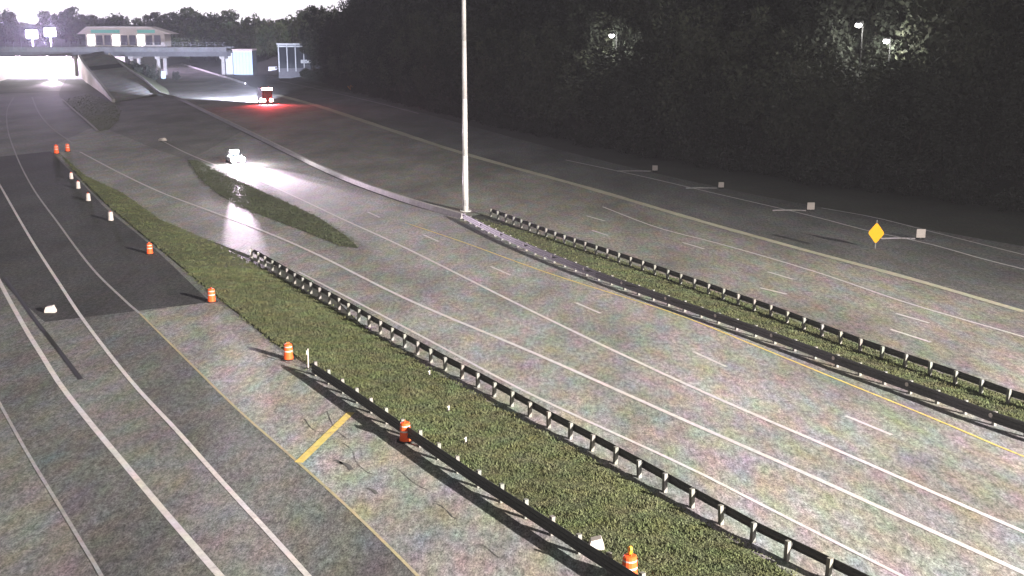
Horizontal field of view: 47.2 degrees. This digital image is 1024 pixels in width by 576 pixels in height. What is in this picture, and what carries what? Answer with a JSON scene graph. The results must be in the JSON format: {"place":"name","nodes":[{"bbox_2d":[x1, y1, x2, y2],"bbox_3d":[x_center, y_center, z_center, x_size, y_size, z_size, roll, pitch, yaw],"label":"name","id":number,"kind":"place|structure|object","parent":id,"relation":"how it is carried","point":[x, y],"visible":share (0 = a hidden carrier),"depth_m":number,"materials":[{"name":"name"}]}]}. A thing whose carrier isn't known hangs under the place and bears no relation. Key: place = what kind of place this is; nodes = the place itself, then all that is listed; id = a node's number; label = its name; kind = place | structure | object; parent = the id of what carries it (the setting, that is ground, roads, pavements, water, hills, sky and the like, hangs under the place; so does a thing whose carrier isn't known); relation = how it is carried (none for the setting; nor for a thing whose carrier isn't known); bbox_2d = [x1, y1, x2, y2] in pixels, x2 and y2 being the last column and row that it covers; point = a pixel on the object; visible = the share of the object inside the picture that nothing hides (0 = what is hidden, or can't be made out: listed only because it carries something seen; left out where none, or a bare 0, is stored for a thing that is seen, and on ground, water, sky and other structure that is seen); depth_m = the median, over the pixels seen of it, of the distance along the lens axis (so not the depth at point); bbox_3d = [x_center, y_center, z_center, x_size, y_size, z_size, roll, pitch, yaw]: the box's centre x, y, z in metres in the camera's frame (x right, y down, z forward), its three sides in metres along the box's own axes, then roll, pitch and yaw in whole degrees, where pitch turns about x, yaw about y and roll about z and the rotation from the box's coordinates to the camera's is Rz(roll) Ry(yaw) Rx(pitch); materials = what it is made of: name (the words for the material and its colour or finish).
{"place":"outdoors","nodes":[
{"label":"outdoors","id":0,"kind":"place"},
{"bbox_2d":[82,54,169,101],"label":"ramp road","id":1,"kind":"structure","parent":0,"point":[120,82],"depth_m":358.05,"materials":[{"name":"grey asphalt"}]},
{"bbox_2d":[0,0,346,23],"label":"sky","id":2,"kind":"structure","parent":0,"point":[26,11],"materials":[{"name":"white"}]},
{"bbox_2d":[0,71,614,575],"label":"road","id":3,"kind":"structure","parent":0,"point":[160,415],"depth_m":57.25,"materials":[{"name":"grey asphalt"}]},
{"bbox_2d":[0,59,32,80],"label":"parapet wall","id":4,"kind":"structure","parent":3,"relation":"on","point":[12,70],"depth_m":441.31,"materials":[{"name":"white concrete"}]},
{"bbox_2d":[206,287,217,302],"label":"traffic drum","id":5,"kind":"object","parent":3,"relation":"on","point":[211,296],"visible":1,"depth_m":85.47,"materials":[{"name":"orange plastic"}]},
{"bbox_2d":[281,342,295,360],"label":"traffic drum","id":6,"kind":"object","parent":3,"relation":"on","point":[288,353],"visible":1,"depth_m":70.86,"materials":[{"name":"orange plastic"}]},
{"bbox_2d":[397,420,412,443],"bbox_3d":[-5.212,6.957,57.215,0.862,1.049,0.862,2,13,10],"label":"traffic drum","id":7,"kind":"object","parent":3,"relation":"on","point":[404,438],"visible":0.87,"depth_m":57.02,"materials":[{"name":"orange plastic"}]},
{"bbox_2d":[311,361,645,575],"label":"guardrail","id":8,"kind":"object","parent":3,"relation":"on","point":[606,561],"visible":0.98,"depth_m":50.20,"materials":[{"name":"metal"}]},
{"bbox_2d":[0,24,1023,367],"bbox_3d":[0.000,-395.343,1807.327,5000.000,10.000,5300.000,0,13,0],"label":"ground","id":9,"kind":"structure","parent":0,"point":[988,220],"depth_m":145.99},
{"bbox_2d":[0,8,17,41],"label":"broadleaf tree","id":10,"kind":"object","parent":9,"relation":"on","point":[6,17],"visible":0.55,"depth_m":652.19,"materials":[{"name":"green plant"}]},
{"bbox_2d":[4,23,18,43],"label":"broadleaf tree","id":11,"kind":"object","parent":9,"relation":"on","point":[8,33],"visible":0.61,"depth_m":588.44,"materials":[{"name":"green plant"}]},
{"bbox_2d":[33,10,58,27],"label":"broadleaf tree","id":12,"kind":"object","parent":9,"relation":"on","point":[45,16],"visible":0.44,"depth_m":642.23,"materials":[{"name":"green plant"}]},
{"bbox_2d":[0,56,124,69],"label":"retaining wall","id":13,"kind":"structure","parent":9,"relation":"on","point":[59,63],"depth_m":491.20,"materials":[{"name":"white concrete"}]},
{"bbox_2d":[53,17,73,42],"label":"broadleaf tree","id":14,"kind":"object","parent":9,"relation":"on","point":[63,21],"visible":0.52,"depth_m":617.25,"materials":[{"name":"green plant"}]},
{"bbox_2d":[62,22,75,43],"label":"broadleaf tree","id":15,"kind":"object","parent":9,"relation":"on","point":[68,35],"visible":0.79,"depth_m":584.35,"materials":[{"name":"green plant"}]},
{"bbox_2d":[58,6,84,41],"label":"broadleaf tree","id":16,"kind":"object","parent":9,"relation":"on","point":[67,13],"visible":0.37,"depth_m":639.91,"materials":[{"name":"green plant"}]},
{"bbox_2d":[67,17,86,43],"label":"broadleaf tree","id":17,"kind":"object","parent":9,"relation":"on","point":[76,25],"visible":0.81,"depth_m":579.19,"materials":[{"name":"green plant"}]},
{"bbox_2d":[65,94,119,130],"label":"grass","id":18,"kind":"structure","parent":9,"relation":"on","point":[95,111],"depth_m":277.85,"materials":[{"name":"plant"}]},
{"bbox_2d":[78,55,114,101],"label":"retaining wall","id":19,"kind":"structure","parent":9,"relation":"on","point":[88,75],"depth_m":368.58,"materials":[{"name":"concrete"}]},
{"bbox_2d":[89,17,109,26],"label":"broadleaf tree","id":20,"kind":"object","parent":9,"relation":"on","point":[101,22],"visible":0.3,"depth_m":607.64,"materials":[{"name":"green plant"}]},
{"bbox_2d":[0,43,234,75],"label":"road bridge","id":21,"kind":"structure","parent":9,"relation":"on","point":[158,52],"depth_m":437.91,"materials":[{"name":"concrete"}]},
{"bbox_2d":[108,17,126,26],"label":"broadleaf tree","id":22,"kind":"object","parent":9,"relation":"on","point":[116,21],"visible":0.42,"depth_m":608.91,"materials":[{"name":"green plant"}]},
{"bbox_2d":[78,27,178,45],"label":"filling station","id":23,"kind":"object","parent":9,"relation":"on","point":[125,36],"visible":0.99,"depth_m":536.85,"materials":[{"name":"white glass"}]},
{"bbox_2d":[133,64,159,79],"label":"bush","id":24,"kind":"object","parent":9,"relation":"on","point":[150,70],"visible":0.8,"depth_m":401.38,"materials":[{"name":"green plant"}]},
{"bbox_2d":[142,12,160,24],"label":"broadleaf tree","id":25,"kind":"object","parent":9,"relation":"on","point":[152,15],"visible":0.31,"depth_m":652.75,"materials":[{"name":"green plant"}]},
{"bbox_2d":[169,19,192,45],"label":"broadleaf tree","id":26,"kind":"object","parent":9,"relation":"on","point":[179,26],"visible":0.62,"depth_m":577.46,"materials":[{"name":"green plant"}]},
{"bbox_2d":[173,23,204,62],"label":"broadleaf tree","id":27,"kind":"object","parent":9,"relation":"on","point":[188,37],"visible":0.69,"depth_m":576.39,"materials":[{"name":"green plant"}]},
{"bbox_2d":[179,9,206,29],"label":"broadleaf tree","id":28,"kind":"object","parent":9,"relation":"on","point":[191,18],"visible":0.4,"depth_m":613.55,"materials":[{"name":"green plant"}]},
{"bbox_2d":[202,26,227,61],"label":"broadleaf tree","id":29,"kind":"object","parent":9,"relation":"on","point":[208,38],"visible":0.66,"depth_m":581.53,"materials":[{"name":"green plant"}]},
{"bbox_2d":[208,9,241,27],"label":"broadleaf tree","id":30,"kind":"object","parent":9,"relation":"on","point":[225,16],"visible":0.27,"depth_m":646.10,"materials":[{"name":"green plant"}]},
{"bbox_2d":[210,21,240,57],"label":"broadleaf tree","id":31,"kind":"object","parent":9,"relation":"on","point":[228,25],"visible":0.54,"depth_m":583.32,"materials":[{"name":"green plant"}]},
{"bbox_2d":[223,27,247,48],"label":"broadleaf tree","id":32,"kind":"object","parent":9,"relation":"on","point":[239,39],"visible":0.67,"depth_m":580.57,"materials":[{"name":"green plant"}]},
{"bbox_2d":[226,15,251,28],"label":"broadleaf tree","id":33,"kind":"object","parent":9,"relation":"on","point":[240,24],"visible":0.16,"depth_m":644.97,"materials":[{"name":"green plant"}]},
{"bbox_2d":[226,49,256,74],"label":"shed","id":34,"kind":"structure","parent":9,"relation":"on","point":[241,61],"depth_m":444.45,"materials":[{"name":"metal"}]},
{"bbox_2d":[238,33,261,53],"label":"broadleaf tree","id":35,"kind":"object","parent":9,"relation":"on","point":[252,43],"visible":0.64,"depth_m":579.97,"materials":[{"name":"green plant"}]},
{"bbox_2d":[252,18,277,59],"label":"broadleaf tree","id":36,"kind":"object","parent":9,"relation":"on","point":[259,21],"visible":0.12,"depth_m":617.26,"materials":[{"name":"green plant"}]},
{"bbox_2d":[252,22,282,58],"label":"broadleaf tree","id":37,"kind":"object","parent":9,"relation":"on","point":[259,32],"visible":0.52,"depth_m":588.15,"materials":[{"name":"green plant"}]},
{"bbox_2d":[261,21,295,56],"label":"broadleaf tree","id":38,"kind":"object","parent":9,"relation":"on","point":[271,39],"visible":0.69,"depth_m":580.57,"materials":[{"name":"green plant"}]},
{"bbox_2d":[283,11,309,41],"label":"broadleaf tree","id":39,"kind":"object","parent":9,"relation":"on","point":[291,23],"visible":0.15,"depth_m":608.41,"materials":[{"name":"green plant"}]},
{"bbox_2d":[287,24,309,42],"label":"broadleaf tree","id":40,"kind":"object","parent":9,"relation":"on","point":[295,33],"visible":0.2,"depth_m":581.95,"materials":[{"name":"green plant"}]},
{"bbox_2d":[276,43,321,77],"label":"framed building","id":41,"kind":"structure","parent":9,"relation":"on","point":[292,60],"depth_m":422.39,"materials":[{"name":"white glass"}]},
{"bbox_2d":[278,45,286,70],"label":"window","id":42,"kind":"structure","parent":41,"relation":"in","point":[282,57],"depth_m":422.15,"materials":[{"name":"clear glass"}]},
{"bbox_2d":[286,45,294,70],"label":"window","id":43,"kind":"structure","parent":41,"relation":"in","point":[290,50],"depth_m":422.15,"materials":[{"name":"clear glass"}]},
{"bbox_2d":[295,47,303,67],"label":"window","id":44,"kind":"structure","parent":41,"relation":"in","point":[298,56],"depth_m":422.26,"materials":[{"name":"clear glass"}]},
{"bbox_2d":[297,5,317,70],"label":"broadleaf tree","id":45,"kind":"object","parent":9,"relation":"on","point":[309,19],"visible":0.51,"depth_m":418.43,"materials":[{"name":"green plant"}]},
{"bbox_2d":[303,24,326,71],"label":"broadleaf tree","id":46,"kind":"object","parent":9,"relation":"on","point":[312,61],"visible":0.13,"depth_m":410.81,"materials":[{"name":"green plant"}]},
{"bbox_2d":[303,6,338,56],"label":"broadleaf tree","id":47,"kind":"object","parent":9,"relation":"on","point":[310,47],"visible":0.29,"depth_m":406.52,"materials":[{"name":"green plant"}]},
{"bbox_2d":[329,7,353,72],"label":"broadleaf tree","id":48,"kind":"object","parent":9,"relation":"on","point":[336,32],"visible":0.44,"depth_m":367.82,"materials":[{"name":"green plant"}]},
{"bbox_2d":[62,156,817,575],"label":"grass verge","id":49,"kind":"object","parent":9,"relation":"on","point":[574,504],"depth_m":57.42,"materials":[{"name":"green plant"}]},
{"bbox_2d":[588,535,603,549],"bbox_3d":[3.273,9.889,45.513,0.600,0.500,0.370,0,13,0],"label":"barricade block","id":50,"kind":"object","parent":49,"relation":"on","point":[596,542],"depth_m":45.35,"materials":[{"name":"white concrete"}]},
{"bbox_2d":[622,546,636,573],"bbox_3d":[4.297,10.056,42.817,0.924,1.386,0.924,-8,15,-31],"label":"traffic drum","id":51,"kind":"object","parent":49,"relation":"on","point":[629,560],"visible":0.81,"depth_m":42.61,"materials":[{"name":"orange plastic"}]},
{"bbox_2d":[412,14,467,100],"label":"broadleaf tree","id":52,"kind":"object","parent":9,"relation":"on","point":[436,25],"visible":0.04,"depth_m":289.83,"materials":[{"name":"green plant"}]},
{"bbox_2d":[418,0,471,26],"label":"broadleaf tree","id":53,"kind":"object","parent":9,"relation":"on","point":[458,5],"visible":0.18,"depth_m":320.72,"materials":[{"name":"green plant"}]},
{"bbox_2d":[430,41,461,104],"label":"broadleaf tree","id":54,"kind":"object","parent":9,"relation":"on","point":[445,61],"visible":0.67,"depth_m":268.09,"materials":[{"name":"green plant"}]},
{"bbox_2d":[452,53,492,106],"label":"broadleaf tree","id":55,"kind":"object","parent":9,"relation":"on","point":[460,87],"visible":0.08,"depth_m":255.29,"materials":[{"name":"green plant"}]},
{"bbox_2d":[457,11,491,92],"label":"broadleaf tree","id":56,"kind":"object","parent":9,"relation":"on","point":[468,19],"visible":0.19,"depth_m":250.22,"materials":[{"name":"green plant"}]},
{"bbox_2d":[467,105,481,121],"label":"bush","id":57,"kind":"object","parent":9,"relation":"on","point":[471,114],"visible":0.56,"depth_m":239.29,"materials":[{"name":"green plant"}]},
{"bbox_2d":[452,20,500,118],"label":"broadleaf tree","id":58,"kind":"object","parent":9,"relation":"on","point":[458,50],"visible":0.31,"depth_m":243.86,"materials":[{"name":"green plant"}]},
{"bbox_2d":[466,29,506,113],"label":"broadleaf tree","id":59,"kind":"object","parent":9,"relation":"on","point":[485,53],"visible":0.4,"depth_m":239.46,"materials":[{"name":"green plant"}]},
{"bbox_2d":[466,0,508,30],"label":"broadleaf tree","id":60,"kind":"object","parent":9,"relation":"on","point":[471,8],"visible":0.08,"depth_m":287.64,"materials":[{"name":"green plant"}]},
{"bbox_2d":[461,0,518,32],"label":"broadleaf tree","id":61,"kind":"object","parent":9,"relation":"on","point":[476,7],"depth_m":282.49,"materials":[{"name":"green plant"}]},
{"bbox_2d":[553,0,605,136],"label":"broadleaf tree","id":62,"kind":"object","parent":9,"relation":"on","point":[571,26],"visible":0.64,"depth_m":203.77,"materials":[{"name":"green plant"}]},
{"bbox_2d":[546,0,615,53],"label":"broadleaf tree","id":63,"kind":"object","parent":9,"relation":"on","point":[564,23],"visible":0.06,"depth_m":236.90,"materials":[{"name":"green plant"}]},
{"bbox_2d":[548,50,624,136],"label":"broadleaf tree","id":64,"kind":"object","parent":9,"relation":"on","point":[570,106],"visible":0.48,"depth_m":200.25,"materials":[{"name":"green plant"}]},
{"bbox_2d":[576,43,630,142],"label":"broadleaf tree","id":65,"kind":"object","parent":9,"relation":"on","point":[600,67],"visible":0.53,"depth_m":193.44,"materials":[{"name":"green plant"}]},
{"bbox_2d":[572,10,641,131],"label":"broadleaf tree","id":66,"kind":"object","parent":9,"relation":"on","point":[607,33],"visible":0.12,"depth_m":206.55,"materials":[{"name":"green plant"}]},
{"bbox_2d":[561,0,652,61],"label":"broadleaf tree","id":67,"kind":"object","parent":9,"relation":"on","point":[591,11],"visible":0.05,"depth_m":222.14,"materials":[{"name":"green plant"}]},
{"bbox_2d":[597,0,642,47],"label":"broadleaf tree","id":68,"kind":"object","parent":9,"relation":"on","point":[606,8],"visible":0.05,"depth_m":220.79,"materials":[{"name":"green plant"}]},
{"bbox_2d":[604,16,646,134],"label":"broadleaf tree","id":69,"kind":"object","parent":9,"relation":"on","point":[620,26],"visible":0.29,"depth_m":200.83,"materials":[{"name":"green plant"}]},
{"bbox_2d":[598,0,667,61],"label":"broadleaf tree","id":70,"kind":"object","parent":9,"relation":"on","point":[628,11],"visible":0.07,"depth_m":217.58,"materials":[{"name":"green plant"}]},
{"bbox_2d":[625,5,673,57],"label":"broadleaf tree","id":71,"kind":"object","parent":9,"relation":"on","point":[647,29],"visible":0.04,"depth_m":207.78,"materials":[{"name":"green plant"}]},
{"bbox_2d":[652,0,749,64],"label":"broadleaf tree","id":72,"kind":"object","parent":9,"relation":"on","point":[661,22],"visible":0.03,"depth_m":197.43,"materials":[{"name":"green plant"}]},
{"bbox_2d":[653,0,754,134],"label":"broadleaf tree","id":73,"kind":"object","parent":9,"relation":"on","point":[688,3],"visible":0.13,"depth_m":191.52,"materials":[{"name":"green plant"}]},
{"bbox_2d":[761,38,854,172],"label":"broadleaf tree","id":74,"kind":"object","parent":9,"relation":"on","point":[791,125],"visible":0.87,"depth_m":150.08,"materials":[{"name":"green plant"}]},
{"bbox_2d":[765,0,858,162],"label":"broadleaf tree","id":75,"kind":"object","parent":9,"relation":"on","point":[842,48],"visible":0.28,"depth_m":159.76,"materials":[{"name":"green plant"}]},
{"bbox_2d":[761,0,868,84],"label":"broadleaf tree","id":76,"kind":"object","parent":9,"relation":"on","point":[784,6],"visible":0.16,"depth_m":168.68,"materials":[{"name":"green plant"}]},
{"bbox_2d":[776,0,886,92],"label":"broadleaf tree","id":77,"kind":"object","parent":9,"relation":"on","point":[793,14],"visible":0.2,"depth_m":167.01,"materials":[{"name":"green plant"}]},
{"bbox_2d":[799,59,903,171],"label":"broadleaf tree","id":78,"kind":"object","parent":9,"relation":"on","point":[852,69],"visible":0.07,"depth_m":154.42,"materials":[{"name":"green plant"}]},
{"bbox_2d":[809,45,907,179],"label":"broadleaf tree","id":79,"kind":"object","parent":9,"relation":"on","point":[850,140],"visible":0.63,"depth_m":145.13,"materials":[{"name":"green plant"}]},
{"bbox_2d":[850,0,924,86],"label":"broadleaf tree","id":80,"kind":"object","parent":9,"relation":"on","point":[873,18],"visible":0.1,"depth_m":170.61,"materials":[{"name":"green plant"}]},
{"bbox_2d":[859,0,929,72],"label":"broadleaf tree","id":81,"kind":"object","parent":9,"relation":"on","point":[886,19],"visible":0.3,"depth_m":160.03,"materials":[{"name":"green plant"}]},
{"bbox_2d":[867,51,932,189],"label":"broadleaf tree","id":82,"kind":"object","parent":9,"relation":"on","point":[905,79],"visible":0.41,"depth_m":139.84,"materials":[{"name":"green plant"}]},
{"bbox_2d":[885,0,961,71],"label":"broadleaf tree","id":83,"kind":"object","parent":9,"relation":"on","point":[903,19],"visible":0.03,"depth_m":164.44,"materials":[{"name":"green plant"}]},
{"bbox_2d":[894,0,1023,117],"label":"broadleaf tree","id":84,"kind":"object","parent":9,"relation":"on","point":[921,6],"visible":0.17,"depth_m":153.27,"materials":[{"name":"green plant"}]},
{"bbox_2d":[918,0,1023,158],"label":"broadleaf tree","id":85,"kind":"object","parent":9,"relation":"on","point":[968,21],"visible":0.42,"depth_m":144.23,"materials":[{"name":"green plant"}]},
{"bbox_2d":[53,76,1023,575],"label":"road","id":86,"kind":"structure","parent":0,"point":[865,474],"depth_m":69.50,"materials":[{"name":"grey asphalt"}]},
{"bbox_2d":[225,150,244,163],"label":"car","id":87,"kind":"object","parent":86,"relation":"on","point":[231,156],"visible":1,"depth_m":169.24,"materials":[{"name":"silver metal"}]},
{"bbox_2d":[188,159,360,247],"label":"grass island","id":88,"kind":"structure","parent":86,"relation":"on","point":[292,210],"depth_m":128.29,"materials":[{"name":"green plant"}]},
{"bbox_2d":[109,53,462,218],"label":"concrete barrier","id":89,"kind":"object","parent":86,"relation":"on","point":[425,205],"visible":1,"depth_m":158.86,"materials":[{"name":"grey concrete"}]},
{"bbox_2d":[460,0,470,211],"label":"lamp mast","id":90,"kind":"object","parent":86,"relation":"on","point":[464,140],"visible":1,"depth_m":124.33,"materials":[{"name":"metal"}]},
{"bbox_2d":[250,248,869,575],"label":"guardrail","id":91,"kind":"object","parent":86,"relation":"on","point":[789,544],"visible":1,"depth_m":55.63,"materials":[{"name":"metal"}]},
{"bbox_2d":[462,213,1023,436],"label":"guardrail","id":92,"kind":"object","parent":86,"relation":"on","point":[965,407],"visible":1,"depth_m":73.18,"materials":[{"name":"metal"}]},
{"bbox_2d":[156,64,1023,399],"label":"road","id":93,"kind":"structure","parent":0,"point":[976,336],"depth_m":104.08,"materials":[{"name":"grey asphalt"}]},
{"bbox_2d":[181,63,245,83],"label":"concrete barrier","id":94,"kind":"object","parent":93,"relation":"on","point":[236,80],"visible":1,"depth_m":446.11,"materials":[{"name":"grey concrete"}]},
{"bbox_2d":[257,87,272,103],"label":"box truck","id":95,"kind":"object","parent":93,"relation":"on","point":[264,94],"visible":1,"depth_m":288.90,"materials":[{"name":"white paint"}]},
{"bbox_2d":[474,218,1023,420],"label":"grass median","id":96,"kind":"object","parent":93,"relation":"on","point":[578,248],"depth_m":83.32,"materials":[{"name":"green plant"}]},
{"bbox_2d":[490,209,1023,403],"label":"guardrail","id":97,"kind":"object","parent":96,"relation":"on","point":[957,374],"visible":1,"depth_m":79.44,"materials":[{"name":"metal"}]},
{"bbox_2d":[267,75,1023,309],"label":"side road","id":98,"kind":"structure","parent":0,"point":[989,270],"depth_m":125.18,"materials":[{"name":"grey asphalt"}]},
{"bbox_2d":[772,202,814,210],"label":"reflector board","id":99,"kind":"object","parent":98,"relation":"on","point":[810,206],"visible":1,"depth_m":126.68,"materials":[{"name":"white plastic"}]},
{"bbox_2d":[869,220,883,247],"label":"warning sign","id":100,"kind":"object","parent":98,"relation":"on","point":[876,233],"visible":1,"depth_m":105.57,"materials":[{"name":"yellow metal"}]},
{"bbox_2d":[880,229,925,239],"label":"reflector board","id":101,"kind":"object","parent":98,"relation":"on","point":[920,234],"visible":0.99,"depth_m":110.23,"materials":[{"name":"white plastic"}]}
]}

